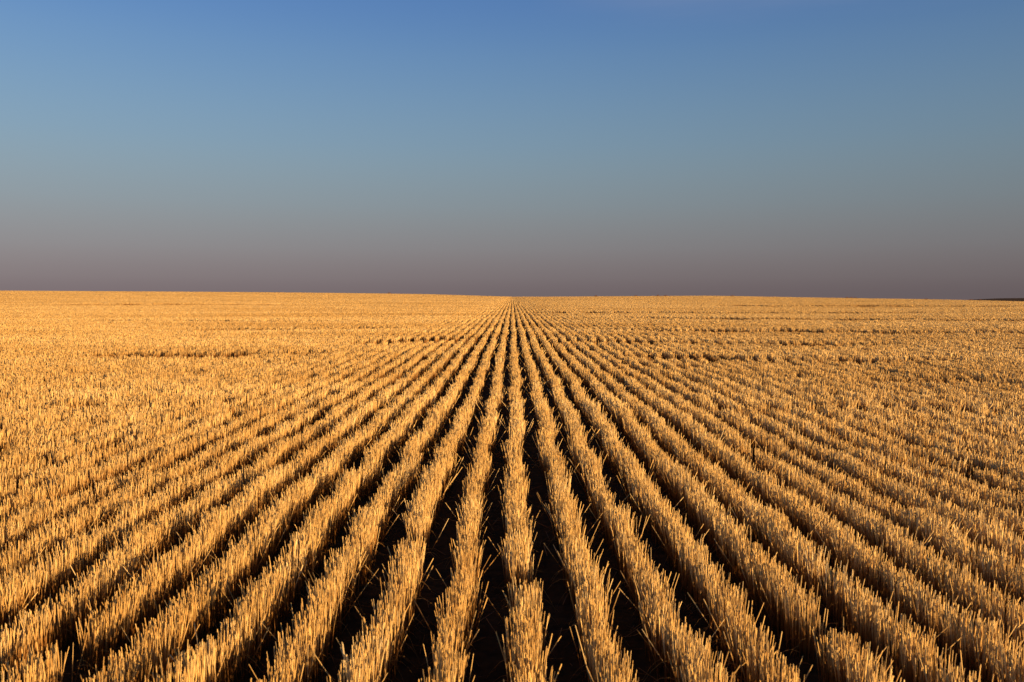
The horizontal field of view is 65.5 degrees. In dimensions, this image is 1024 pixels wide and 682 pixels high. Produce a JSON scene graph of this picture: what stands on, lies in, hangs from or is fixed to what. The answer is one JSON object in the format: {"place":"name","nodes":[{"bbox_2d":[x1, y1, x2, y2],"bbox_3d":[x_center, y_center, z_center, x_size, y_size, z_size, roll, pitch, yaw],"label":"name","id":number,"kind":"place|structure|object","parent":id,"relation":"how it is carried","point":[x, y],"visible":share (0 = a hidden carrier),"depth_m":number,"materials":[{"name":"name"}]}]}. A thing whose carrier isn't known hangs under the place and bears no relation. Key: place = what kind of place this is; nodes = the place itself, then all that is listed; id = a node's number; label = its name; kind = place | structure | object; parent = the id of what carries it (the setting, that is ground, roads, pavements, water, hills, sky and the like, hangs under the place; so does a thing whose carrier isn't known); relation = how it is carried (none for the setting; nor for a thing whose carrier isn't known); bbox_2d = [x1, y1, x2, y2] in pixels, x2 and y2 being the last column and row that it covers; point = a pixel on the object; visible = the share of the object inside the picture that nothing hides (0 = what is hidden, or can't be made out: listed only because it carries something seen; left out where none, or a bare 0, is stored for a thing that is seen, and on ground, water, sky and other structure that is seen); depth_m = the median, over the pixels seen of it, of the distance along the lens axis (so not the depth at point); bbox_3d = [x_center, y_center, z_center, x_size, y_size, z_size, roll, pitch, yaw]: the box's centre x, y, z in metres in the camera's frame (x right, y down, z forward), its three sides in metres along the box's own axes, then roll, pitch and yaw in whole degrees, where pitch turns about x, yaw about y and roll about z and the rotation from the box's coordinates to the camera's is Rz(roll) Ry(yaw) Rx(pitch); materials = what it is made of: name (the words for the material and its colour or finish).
{"place":"outdoors","nodes":[
{"label":"outdoors","id":0,"kind":"place"},
{"bbox_2d":[0,301,1020,681],"bbox_3d":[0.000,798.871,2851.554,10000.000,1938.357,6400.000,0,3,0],"label":"field ground","id":1,"kind":"structure","parent":0,"point":[486,653],"depth_m":4.30,"materials":[{"name":"soil"}]},
{"bbox_2d":[0,290,1023,681],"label":"wheat stubble","id":2,"kind":"object","parent":1,"relation":"on","point":[168,386],"visible":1,"depth_m":6.18,"materials":[{"name":"yellow plant"}]},
{"bbox_2d":[0,0,1023,299],"label":"sky","id":3,"kind":"structure","parent":0,"point":[510,148],"materials":[{"name":"blue"}]},
{"bbox_2d":[974,298,1023,300],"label":"distant hill","id":4,"kind":"structure","parent":0,"point":[1008,299],"depth_m":1418.62,"materials":[{"name":"grey"}]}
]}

